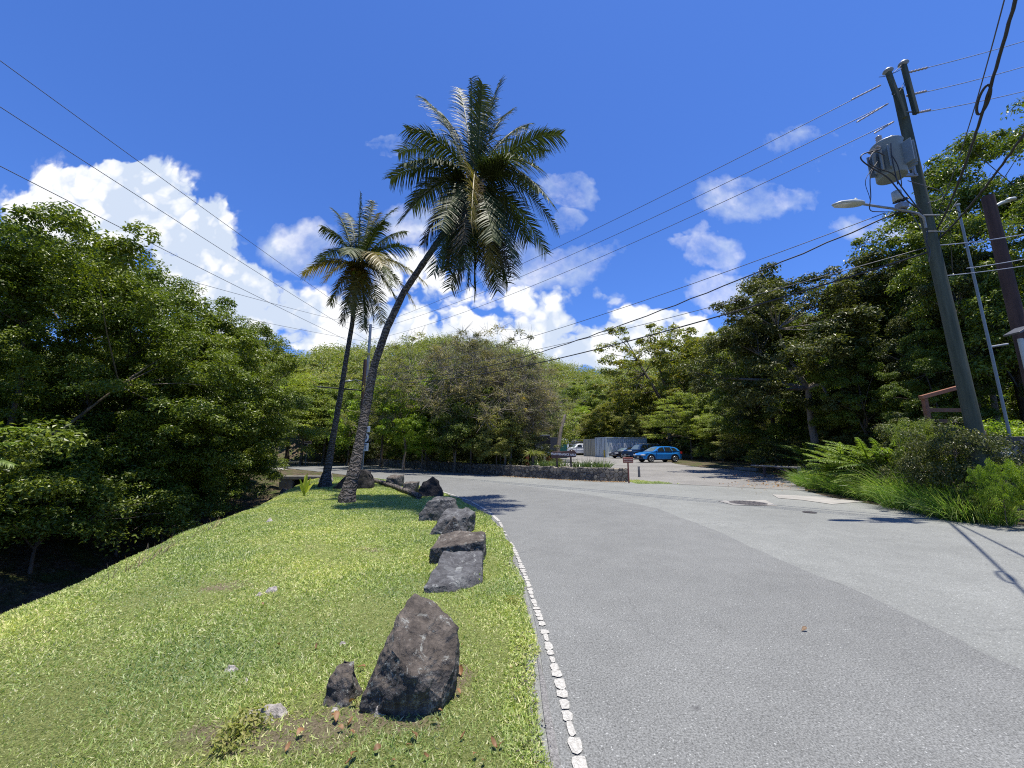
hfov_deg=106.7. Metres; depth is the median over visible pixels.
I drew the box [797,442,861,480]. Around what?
fern shrub
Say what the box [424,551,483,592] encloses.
boulder
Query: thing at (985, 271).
overhead wire
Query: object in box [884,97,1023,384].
dense tree
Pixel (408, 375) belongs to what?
round tree
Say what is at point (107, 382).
broadleaf tree
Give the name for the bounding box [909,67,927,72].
strain insulator
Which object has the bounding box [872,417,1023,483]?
bush
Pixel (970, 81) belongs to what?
overhead wire
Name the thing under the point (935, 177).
dense tree
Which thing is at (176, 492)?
bush
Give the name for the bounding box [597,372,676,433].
round tree
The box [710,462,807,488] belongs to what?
leaf litter
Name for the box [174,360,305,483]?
broadleaf tree
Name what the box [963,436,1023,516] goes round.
retaining wall
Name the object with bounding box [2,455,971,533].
undergrowth
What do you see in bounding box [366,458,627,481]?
stone wall
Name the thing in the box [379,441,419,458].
bush
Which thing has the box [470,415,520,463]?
round tree
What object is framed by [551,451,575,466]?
maintenance sign
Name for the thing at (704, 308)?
overhead wire
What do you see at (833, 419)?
dense tree
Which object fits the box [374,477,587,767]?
road marking
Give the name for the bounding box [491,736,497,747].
fallen leaf
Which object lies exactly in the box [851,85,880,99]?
strain insulator
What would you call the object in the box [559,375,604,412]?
round tree
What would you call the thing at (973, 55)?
overhead wire
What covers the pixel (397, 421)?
round tree
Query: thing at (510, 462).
bare trunk
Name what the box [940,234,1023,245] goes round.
overhead wire
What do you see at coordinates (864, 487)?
grass clump
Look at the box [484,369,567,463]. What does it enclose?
dry tree
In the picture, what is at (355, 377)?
round tree
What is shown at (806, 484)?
grass clump
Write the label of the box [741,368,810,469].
dense tree
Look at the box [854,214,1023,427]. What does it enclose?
dense tree
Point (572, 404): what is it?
dry tree
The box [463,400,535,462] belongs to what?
round tree
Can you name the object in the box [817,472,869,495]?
grass clump
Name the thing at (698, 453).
bush
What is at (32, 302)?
broadleaf tree
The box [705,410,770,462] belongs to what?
feathery tree
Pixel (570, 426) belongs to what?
round tree
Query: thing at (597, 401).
round tree
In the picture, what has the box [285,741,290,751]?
fallen leaf
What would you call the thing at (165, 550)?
dry stalks
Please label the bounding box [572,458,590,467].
lily clump
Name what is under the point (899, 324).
dense tree
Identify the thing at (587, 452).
door
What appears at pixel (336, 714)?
fallen leaf
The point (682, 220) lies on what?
overhead wire
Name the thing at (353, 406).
round tree
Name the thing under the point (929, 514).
grass clump
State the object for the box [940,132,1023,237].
overhead wire
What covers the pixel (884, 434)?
bush
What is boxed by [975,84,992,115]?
cable loop
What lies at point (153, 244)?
overhead wire
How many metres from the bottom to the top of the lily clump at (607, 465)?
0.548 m
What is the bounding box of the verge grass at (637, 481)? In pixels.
[630,479,679,483]
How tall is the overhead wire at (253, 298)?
4.479 m
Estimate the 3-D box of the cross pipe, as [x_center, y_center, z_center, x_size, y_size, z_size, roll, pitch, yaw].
[13.743,-1.087,10.749,0.514,0.143,0.060,0,-10,0]
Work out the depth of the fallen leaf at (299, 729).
2.10 m
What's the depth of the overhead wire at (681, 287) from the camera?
13.41 m
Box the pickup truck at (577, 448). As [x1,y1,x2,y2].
[567,444,583,453]
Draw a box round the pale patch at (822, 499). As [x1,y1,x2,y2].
[772,494,861,503]
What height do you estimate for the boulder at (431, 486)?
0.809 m
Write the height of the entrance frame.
3.055 m
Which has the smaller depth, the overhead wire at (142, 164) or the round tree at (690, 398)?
the overhead wire at (142, 164)
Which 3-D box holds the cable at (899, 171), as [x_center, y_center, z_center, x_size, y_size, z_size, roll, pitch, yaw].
[9.825,-5.419,9.712,0.127,0.922,0.022,0,-10,0]
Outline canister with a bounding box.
[891,189,902,201]
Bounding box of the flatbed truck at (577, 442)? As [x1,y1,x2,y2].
[564,439,582,447]
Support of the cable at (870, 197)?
attached to the pole transformer
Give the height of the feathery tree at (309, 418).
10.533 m
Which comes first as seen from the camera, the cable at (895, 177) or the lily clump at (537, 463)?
the cable at (895, 177)
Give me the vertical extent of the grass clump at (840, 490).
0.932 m
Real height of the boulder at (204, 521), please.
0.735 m
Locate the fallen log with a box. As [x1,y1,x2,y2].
[374,478,421,498]
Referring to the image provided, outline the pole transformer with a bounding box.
[866,135,917,184]
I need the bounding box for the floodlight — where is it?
[997,197,1016,205]
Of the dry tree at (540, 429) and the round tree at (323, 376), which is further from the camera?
the round tree at (323, 376)
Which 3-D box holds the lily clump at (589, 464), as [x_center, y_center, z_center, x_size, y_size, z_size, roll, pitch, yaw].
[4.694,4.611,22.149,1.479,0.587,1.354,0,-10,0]
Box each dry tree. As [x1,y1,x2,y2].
[330,326,454,468]
[389,324,506,469]
[434,322,551,443]
[473,347,572,464]
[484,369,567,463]
[526,380,586,437]
[722,395,795,464]
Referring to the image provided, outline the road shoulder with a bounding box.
[496,523,560,767]
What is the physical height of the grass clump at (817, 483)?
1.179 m
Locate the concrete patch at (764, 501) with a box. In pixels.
[720,500,776,505]
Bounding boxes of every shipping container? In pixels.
[583,439,594,456]
[595,437,646,457]
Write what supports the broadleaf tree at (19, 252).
on the ground at (60, 561)
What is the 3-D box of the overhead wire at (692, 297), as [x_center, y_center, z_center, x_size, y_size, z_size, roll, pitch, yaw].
[-1.275,-1.816,22.248,0.040,1.607,34.269,9,-14,-43]
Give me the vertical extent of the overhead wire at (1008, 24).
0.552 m
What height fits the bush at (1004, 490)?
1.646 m
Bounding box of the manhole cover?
[729,500,767,504]
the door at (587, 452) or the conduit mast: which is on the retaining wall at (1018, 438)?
the conduit mast
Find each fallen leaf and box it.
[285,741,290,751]
[296,727,303,734]
[334,710,339,721]
[373,743,380,750]
[459,664,462,674]
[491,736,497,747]
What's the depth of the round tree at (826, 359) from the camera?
34.79 m
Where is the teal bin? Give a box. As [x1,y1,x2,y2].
[560,443,566,450]
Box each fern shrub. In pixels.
[0,427,46,467]
[776,442,817,473]
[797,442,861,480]
[810,437,915,484]
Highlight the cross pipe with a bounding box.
[992,343,1008,347]
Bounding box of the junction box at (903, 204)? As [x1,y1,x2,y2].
[894,201,909,210]
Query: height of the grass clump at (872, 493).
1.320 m
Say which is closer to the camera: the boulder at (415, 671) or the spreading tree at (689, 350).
the boulder at (415, 671)
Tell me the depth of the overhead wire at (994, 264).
10.31 m
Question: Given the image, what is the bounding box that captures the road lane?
[274,461,1023,767]
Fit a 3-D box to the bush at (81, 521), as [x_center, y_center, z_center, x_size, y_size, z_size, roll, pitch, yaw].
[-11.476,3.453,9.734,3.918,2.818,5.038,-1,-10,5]
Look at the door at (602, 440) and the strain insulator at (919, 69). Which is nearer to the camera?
the strain insulator at (919, 69)
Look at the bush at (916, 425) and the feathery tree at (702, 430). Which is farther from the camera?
the feathery tree at (702, 430)
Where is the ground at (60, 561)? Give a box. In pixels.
[0,353,1023,732]
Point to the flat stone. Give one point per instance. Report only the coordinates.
(278, 709)
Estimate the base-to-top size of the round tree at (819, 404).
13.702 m
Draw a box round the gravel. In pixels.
[498,523,550,757]
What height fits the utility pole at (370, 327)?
13.502 m
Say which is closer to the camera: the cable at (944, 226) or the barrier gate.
the cable at (944, 226)
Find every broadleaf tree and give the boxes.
[0,198,262,504]
[0,241,297,500]
[0,314,214,515]
[0,319,329,503]
[19,358,262,520]
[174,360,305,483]
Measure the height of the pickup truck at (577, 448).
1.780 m
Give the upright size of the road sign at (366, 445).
3.199 m
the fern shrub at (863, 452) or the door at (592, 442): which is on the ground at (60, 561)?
the fern shrub at (863, 452)
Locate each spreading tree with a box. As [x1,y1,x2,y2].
[590,322,720,446]
[656,325,763,404]
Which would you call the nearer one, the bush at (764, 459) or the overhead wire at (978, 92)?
the overhead wire at (978, 92)
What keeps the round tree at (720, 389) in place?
on the ground at (60, 561)
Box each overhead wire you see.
[0,60,341,306]
[0,107,367,340]
[0,166,362,347]
[145,268,355,324]
[231,315,366,341]
[372,122,890,339]
[373,100,851,325]
[373,105,883,329]
[376,208,907,379]
[379,252,926,383]
[383,213,884,369]
[389,247,925,373]
[915,66,1023,94]
[921,91,1023,112]
[928,41,1023,67]
[937,0,1017,229]
[939,0,1004,208]
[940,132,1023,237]
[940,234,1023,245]
[948,266,1023,275]
[966,259,1023,268]
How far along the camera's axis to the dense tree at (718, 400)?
29.07 m
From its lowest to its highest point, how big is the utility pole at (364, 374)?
9.890 m
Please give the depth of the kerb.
27.94 m
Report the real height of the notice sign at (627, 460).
1.471 m
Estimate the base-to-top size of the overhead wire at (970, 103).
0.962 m
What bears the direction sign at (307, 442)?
on the ground at (60, 561)
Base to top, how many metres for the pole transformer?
1.260 m
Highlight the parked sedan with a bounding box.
[608,447,631,457]
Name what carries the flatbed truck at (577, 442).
on the ground at (60, 561)
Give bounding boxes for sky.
[0,0,1023,381]
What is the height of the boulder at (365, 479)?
0.922 m
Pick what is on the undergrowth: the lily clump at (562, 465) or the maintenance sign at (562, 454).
the lily clump at (562, 465)
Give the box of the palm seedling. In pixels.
[299,473,313,495]
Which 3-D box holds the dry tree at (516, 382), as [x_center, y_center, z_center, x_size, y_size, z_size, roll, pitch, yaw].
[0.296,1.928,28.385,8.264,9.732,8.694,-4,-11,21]
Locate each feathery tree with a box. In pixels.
[259,356,336,448]
[279,378,356,464]
[640,392,720,458]
[683,405,763,460]
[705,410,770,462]
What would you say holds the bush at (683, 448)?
on the ground at (60, 561)
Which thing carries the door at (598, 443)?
in the shipping container at (609, 444)
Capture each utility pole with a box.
[317,359,366,417]
[361,324,373,468]
[882,59,999,508]
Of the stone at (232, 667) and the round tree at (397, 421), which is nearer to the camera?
the stone at (232, 667)
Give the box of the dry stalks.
[99,516,224,584]
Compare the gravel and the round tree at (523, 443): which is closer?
the gravel
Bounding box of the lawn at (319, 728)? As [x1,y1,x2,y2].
[0,491,534,767]
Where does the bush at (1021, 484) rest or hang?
on the ground at (60, 561)
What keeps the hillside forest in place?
on the ground at (60, 561)
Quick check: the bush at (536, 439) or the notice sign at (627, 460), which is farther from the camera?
the bush at (536, 439)
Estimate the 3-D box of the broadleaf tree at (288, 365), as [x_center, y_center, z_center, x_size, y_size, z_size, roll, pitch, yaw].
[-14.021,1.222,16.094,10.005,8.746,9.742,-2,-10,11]
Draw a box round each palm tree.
[300,192,426,486]
[338,74,568,503]
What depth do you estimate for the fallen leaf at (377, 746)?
1.98 m
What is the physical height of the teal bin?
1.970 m
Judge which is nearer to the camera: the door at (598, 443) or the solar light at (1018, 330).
the solar light at (1018, 330)
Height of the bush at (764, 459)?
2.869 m
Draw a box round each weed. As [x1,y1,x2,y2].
[200,718,260,760]
[222,702,273,746]
[504,595,518,603]
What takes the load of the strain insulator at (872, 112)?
attached to the overhead wire at (686, 201)
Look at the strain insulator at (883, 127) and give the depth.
10.57 m
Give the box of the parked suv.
[621,443,659,458]
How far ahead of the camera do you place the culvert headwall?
24.03 m
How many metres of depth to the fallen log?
14.66 m
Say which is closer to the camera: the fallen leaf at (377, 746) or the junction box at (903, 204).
the fallen leaf at (377, 746)
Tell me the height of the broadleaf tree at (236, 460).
6.221 m
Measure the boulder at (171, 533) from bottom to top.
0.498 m
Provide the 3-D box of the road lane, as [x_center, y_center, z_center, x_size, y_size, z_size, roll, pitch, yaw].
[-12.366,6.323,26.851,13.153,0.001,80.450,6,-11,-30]
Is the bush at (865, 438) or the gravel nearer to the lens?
the gravel
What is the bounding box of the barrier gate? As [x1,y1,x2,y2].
[751,465,801,477]
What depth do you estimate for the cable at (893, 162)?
9.75 m
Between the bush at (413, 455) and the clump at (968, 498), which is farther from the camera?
the bush at (413, 455)
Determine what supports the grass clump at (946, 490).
on the ground at (60, 561)
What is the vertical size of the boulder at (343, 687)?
0.250 m
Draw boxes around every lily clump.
[530,458,552,465]
[540,459,560,465]
[550,459,569,466]
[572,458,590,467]
[581,459,605,467]
[591,461,612,467]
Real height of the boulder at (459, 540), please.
0.463 m
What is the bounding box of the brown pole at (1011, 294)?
[981,194,1023,385]
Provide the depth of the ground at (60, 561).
10.80 m
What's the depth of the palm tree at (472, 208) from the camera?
12.82 m
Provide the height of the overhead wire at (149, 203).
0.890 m
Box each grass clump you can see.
[775,466,833,486]
[782,465,839,489]
[798,469,857,491]
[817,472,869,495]
[823,472,887,497]
[824,477,915,500]
[839,465,930,503]
[844,461,964,502]
[845,473,912,500]
[852,479,953,513]
[860,465,972,509]
[880,475,976,514]
[889,478,1021,521]
[907,489,1023,525]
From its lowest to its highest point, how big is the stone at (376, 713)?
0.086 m
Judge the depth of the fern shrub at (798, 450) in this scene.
21.65 m
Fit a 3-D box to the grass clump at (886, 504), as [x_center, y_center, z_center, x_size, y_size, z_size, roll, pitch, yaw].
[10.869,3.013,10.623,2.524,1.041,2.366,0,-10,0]
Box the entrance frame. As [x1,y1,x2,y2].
[918,386,963,465]
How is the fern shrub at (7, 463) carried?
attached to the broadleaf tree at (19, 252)
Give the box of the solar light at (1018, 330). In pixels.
[1003,326,1023,367]
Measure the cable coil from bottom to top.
0.128 m
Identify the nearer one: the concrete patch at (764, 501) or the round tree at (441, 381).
the concrete patch at (764, 501)
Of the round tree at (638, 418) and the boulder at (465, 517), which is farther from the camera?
the round tree at (638, 418)
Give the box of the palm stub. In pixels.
[556,414,565,458]
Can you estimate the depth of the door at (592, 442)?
54.69 m
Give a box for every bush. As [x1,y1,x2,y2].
[0,425,136,538]
[0,465,189,573]
[1,449,229,556]
[106,446,251,526]
[166,465,270,519]
[237,433,292,481]
[334,441,378,458]
[344,432,402,460]
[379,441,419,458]
[400,439,458,462]
[436,439,475,461]
[456,433,508,463]
[475,441,543,462]
[486,428,562,464]
[660,437,693,454]
[690,441,724,460]
[710,438,748,463]
[747,434,813,469]
[773,441,854,466]
[814,426,890,463]
[852,407,964,484]
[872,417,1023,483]
[872,422,1023,496]
[882,417,967,483]
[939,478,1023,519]
[965,458,1023,527]
[1012,477,1023,508]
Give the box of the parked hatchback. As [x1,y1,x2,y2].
[633,446,681,461]
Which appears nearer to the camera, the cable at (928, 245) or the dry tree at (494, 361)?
the cable at (928, 245)
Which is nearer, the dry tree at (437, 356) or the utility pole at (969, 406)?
the utility pole at (969, 406)
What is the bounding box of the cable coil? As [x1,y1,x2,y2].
[892,197,908,203]
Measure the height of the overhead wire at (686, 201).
1.643 m
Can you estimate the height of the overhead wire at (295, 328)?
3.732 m
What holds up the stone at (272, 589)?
on the lawn at (319, 728)
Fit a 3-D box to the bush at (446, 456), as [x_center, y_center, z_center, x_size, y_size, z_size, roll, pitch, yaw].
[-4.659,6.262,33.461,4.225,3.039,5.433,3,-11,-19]
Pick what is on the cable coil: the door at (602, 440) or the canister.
the canister
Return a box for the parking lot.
[544,455,804,490]
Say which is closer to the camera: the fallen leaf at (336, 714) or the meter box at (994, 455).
the fallen leaf at (336, 714)
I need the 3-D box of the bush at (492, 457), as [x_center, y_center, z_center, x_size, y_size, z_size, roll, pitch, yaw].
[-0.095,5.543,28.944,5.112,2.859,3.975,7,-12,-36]
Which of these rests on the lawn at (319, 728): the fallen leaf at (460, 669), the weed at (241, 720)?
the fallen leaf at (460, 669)
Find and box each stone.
[224,665,237,671]
[245,703,287,717]
[265,586,277,593]
[374,706,384,717]
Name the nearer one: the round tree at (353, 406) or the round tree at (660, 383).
the round tree at (353, 406)
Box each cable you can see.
[860,149,921,210]
[868,151,921,212]
[869,161,917,214]
[890,143,897,184]
[892,155,901,187]
[908,180,942,202]
[926,229,930,261]
[934,213,950,240]
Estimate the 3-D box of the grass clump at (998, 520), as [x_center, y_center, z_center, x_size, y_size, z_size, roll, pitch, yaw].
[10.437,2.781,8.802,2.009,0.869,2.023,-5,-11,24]
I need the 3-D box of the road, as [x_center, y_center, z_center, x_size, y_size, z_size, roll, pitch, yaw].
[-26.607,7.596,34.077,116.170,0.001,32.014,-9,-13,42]
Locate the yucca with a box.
[519,447,545,464]
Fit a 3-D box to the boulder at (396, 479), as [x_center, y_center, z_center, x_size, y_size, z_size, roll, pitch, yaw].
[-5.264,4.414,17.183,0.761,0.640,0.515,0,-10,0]
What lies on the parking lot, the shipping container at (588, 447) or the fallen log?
the shipping container at (588, 447)
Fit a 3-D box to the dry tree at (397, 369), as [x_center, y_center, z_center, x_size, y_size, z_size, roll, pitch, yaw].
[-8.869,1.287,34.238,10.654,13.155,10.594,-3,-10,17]
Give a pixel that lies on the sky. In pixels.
(270, 116)
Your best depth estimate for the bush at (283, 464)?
23.09 m
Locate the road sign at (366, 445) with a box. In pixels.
[362,426,369,469]
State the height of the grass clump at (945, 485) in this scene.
1.500 m
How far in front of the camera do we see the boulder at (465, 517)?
7.51 m
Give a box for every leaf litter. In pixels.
[405,467,626,482]
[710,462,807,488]
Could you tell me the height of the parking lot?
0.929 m
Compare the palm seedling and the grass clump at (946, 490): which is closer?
the grass clump at (946, 490)
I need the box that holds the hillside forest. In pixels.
[4,313,1018,461]
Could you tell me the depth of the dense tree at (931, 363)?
17.19 m
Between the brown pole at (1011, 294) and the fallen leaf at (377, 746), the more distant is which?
the brown pole at (1011, 294)
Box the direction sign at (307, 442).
[304,441,311,464]
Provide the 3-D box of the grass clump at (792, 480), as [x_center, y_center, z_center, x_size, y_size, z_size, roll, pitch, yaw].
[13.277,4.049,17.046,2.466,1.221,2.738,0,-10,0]
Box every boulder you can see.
[162,524,184,535]
[187,518,215,530]
[279,488,287,494]
[322,660,362,707]
[333,469,374,488]
[359,593,459,716]
[386,474,403,485]
[403,481,419,491]
[418,476,443,496]
[419,496,458,520]
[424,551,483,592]
[429,507,475,534]
[429,530,486,563]
[441,516,461,533]
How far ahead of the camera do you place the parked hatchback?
38.72 m
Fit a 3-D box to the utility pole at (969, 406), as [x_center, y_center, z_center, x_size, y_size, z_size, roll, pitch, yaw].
[10.886,-2.738,9.760,0.843,12.967,0.440,0,-10,0]
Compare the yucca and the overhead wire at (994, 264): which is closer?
the overhead wire at (994, 264)
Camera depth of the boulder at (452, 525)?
6.23 m
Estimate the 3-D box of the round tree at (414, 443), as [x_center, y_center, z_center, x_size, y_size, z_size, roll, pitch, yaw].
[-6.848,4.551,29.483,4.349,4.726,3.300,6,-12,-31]
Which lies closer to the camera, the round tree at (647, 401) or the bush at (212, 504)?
the bush at (212, 504)
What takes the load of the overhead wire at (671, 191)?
attached to the utility pole at (370, 327)
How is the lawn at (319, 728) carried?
on the ground at (60, 561)
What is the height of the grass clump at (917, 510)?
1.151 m
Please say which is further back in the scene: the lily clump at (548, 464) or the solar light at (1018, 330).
the lily clump at (548, 464)
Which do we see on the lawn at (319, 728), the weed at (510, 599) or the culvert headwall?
the weed at (510, 599)
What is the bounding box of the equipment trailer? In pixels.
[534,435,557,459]
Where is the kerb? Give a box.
[734,467,758,470]
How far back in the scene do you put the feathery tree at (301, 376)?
44.90 m
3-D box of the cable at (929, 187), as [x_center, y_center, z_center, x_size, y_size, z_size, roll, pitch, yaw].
[10.839,-5.035,9.970,0.856,0.661,0.020,0,-10,0]
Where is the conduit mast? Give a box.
[955,203,1011,435]
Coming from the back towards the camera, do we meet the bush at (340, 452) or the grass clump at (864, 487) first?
the bush at (340, 452)
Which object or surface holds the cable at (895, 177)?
attached to the pole transformer
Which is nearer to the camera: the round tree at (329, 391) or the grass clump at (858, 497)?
the grass clump at (858, 497)
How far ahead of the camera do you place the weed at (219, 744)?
2.02 m
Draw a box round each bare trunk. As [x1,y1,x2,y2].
[453,439,456,471]
[509,414,511,464]
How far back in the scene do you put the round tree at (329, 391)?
44.19 m
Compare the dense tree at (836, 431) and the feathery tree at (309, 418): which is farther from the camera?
the feathery tree at (309, 418)
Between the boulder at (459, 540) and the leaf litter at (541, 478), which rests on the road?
the leaf litter at (541, 478)
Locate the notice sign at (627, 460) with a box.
[623,457,632,482]
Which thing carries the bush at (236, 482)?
on the ground at (60, 561)
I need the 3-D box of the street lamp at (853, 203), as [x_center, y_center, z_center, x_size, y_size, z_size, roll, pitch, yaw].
[9.599,-4.476,9.923,2.449,0.804,0.300,0,-10,0]
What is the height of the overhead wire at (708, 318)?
1.642 m
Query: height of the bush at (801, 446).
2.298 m
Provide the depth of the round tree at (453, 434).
27.33 m
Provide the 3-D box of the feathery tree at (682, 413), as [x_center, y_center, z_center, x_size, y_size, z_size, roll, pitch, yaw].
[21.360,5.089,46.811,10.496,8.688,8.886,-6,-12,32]
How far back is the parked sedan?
48.80 m
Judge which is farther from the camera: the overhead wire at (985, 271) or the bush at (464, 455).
the bush at (464, 455)
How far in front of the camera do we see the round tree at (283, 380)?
31.73 m
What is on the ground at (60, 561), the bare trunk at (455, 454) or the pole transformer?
the bare trunk at (455, 454)
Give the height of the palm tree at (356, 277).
15.075 m
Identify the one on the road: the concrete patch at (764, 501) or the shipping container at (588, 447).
the concrete patch at (764, 501)
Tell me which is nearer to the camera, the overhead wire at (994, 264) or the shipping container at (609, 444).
the overhead wire at (994, 264)
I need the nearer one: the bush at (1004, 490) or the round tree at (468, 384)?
the bush at (1004, 490)
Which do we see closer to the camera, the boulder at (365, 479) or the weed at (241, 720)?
the weed at (241, 720)
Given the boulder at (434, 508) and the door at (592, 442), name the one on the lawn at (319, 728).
the boulder at (434, 508)
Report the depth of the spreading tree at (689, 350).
52.84 m
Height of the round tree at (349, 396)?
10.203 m
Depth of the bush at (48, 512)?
8.59 m
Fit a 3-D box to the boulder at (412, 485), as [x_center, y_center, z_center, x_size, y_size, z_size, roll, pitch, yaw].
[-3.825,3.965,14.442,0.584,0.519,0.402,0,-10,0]
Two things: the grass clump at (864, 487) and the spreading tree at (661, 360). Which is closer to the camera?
the grass clump at (864, 487)
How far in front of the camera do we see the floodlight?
11.51 m
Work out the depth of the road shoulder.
2.28 m
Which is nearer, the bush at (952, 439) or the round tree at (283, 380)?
the bush at (952, 439)
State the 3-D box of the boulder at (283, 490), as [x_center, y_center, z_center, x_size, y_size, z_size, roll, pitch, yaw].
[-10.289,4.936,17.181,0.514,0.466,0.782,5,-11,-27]
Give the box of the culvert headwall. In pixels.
[268,476,319,489]
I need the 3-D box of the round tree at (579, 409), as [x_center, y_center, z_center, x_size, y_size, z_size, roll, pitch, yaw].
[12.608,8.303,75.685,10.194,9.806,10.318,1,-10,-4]
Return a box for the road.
[272,461,1023,767]
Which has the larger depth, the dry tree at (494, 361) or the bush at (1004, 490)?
the dry tree at (494, 361)
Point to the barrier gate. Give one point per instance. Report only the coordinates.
(777, 467)
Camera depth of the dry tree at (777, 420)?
35.64 m
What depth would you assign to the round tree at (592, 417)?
62.61 m
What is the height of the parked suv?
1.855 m
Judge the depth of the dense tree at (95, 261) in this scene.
16.49 m
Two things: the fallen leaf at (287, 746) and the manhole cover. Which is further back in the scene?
the manhole cover
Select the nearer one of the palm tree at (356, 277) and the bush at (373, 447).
the palm tree at (356, 277)
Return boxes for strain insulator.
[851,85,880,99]
[856,103,888,122]
[874,121,893,133]
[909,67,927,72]
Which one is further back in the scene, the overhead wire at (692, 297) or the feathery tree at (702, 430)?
the feathery tree at (702, 430)
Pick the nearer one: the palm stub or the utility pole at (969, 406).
the utility pole at (969, 406)
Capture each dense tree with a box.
[0,220,170,418]
[675,245,988,473]
[693,289,860,465]
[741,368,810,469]
[780,262,1013,448]
[799,327,956,471]
[829,127,1023,430]
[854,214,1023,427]
[871,239,1023,429]
[875,329,1007,449]
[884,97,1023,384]
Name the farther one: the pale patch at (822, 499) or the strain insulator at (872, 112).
the pale patch at (822, 499)
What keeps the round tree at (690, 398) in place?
on the ground at (60, 561)
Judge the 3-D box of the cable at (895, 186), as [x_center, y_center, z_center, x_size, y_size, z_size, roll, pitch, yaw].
[9.725,-5.260,9.806,1.326,1.796,0.032,0,-10,0]
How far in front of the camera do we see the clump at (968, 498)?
8.67 m
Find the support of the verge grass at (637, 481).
on the parking lot
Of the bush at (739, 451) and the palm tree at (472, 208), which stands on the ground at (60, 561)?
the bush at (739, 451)
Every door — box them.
[584,440,590,455]
[590,440,594,455]
[596,438,600,456]
[600,438,605,456]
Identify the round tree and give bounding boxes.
[229,357,288,418]
[263,362,345,461]
[291,376,356,463]
[301,379,391,464]
[318,364,403,458]
[327,372,419,466]
[374,369,462,470]
[378,357,432,459]
[394,413,449,471]
[401,363,489,438]
[423,385,506,472]
[437,358,514,458]
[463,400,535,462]
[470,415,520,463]
[512,374,580,448]
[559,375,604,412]
[561,401,590,440]
[576,406,629,440]
[580,385,637,423]
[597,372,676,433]
[609,409,657,439]
[657,364,719,413]
[675,384,766,459]
[694,363,791,411]
[762,351,872,434]
[775,265,1018,417]
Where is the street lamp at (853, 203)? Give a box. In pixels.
[831,198,927,227]
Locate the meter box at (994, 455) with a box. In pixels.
[991,448,1014,474]
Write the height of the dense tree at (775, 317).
14.806 m

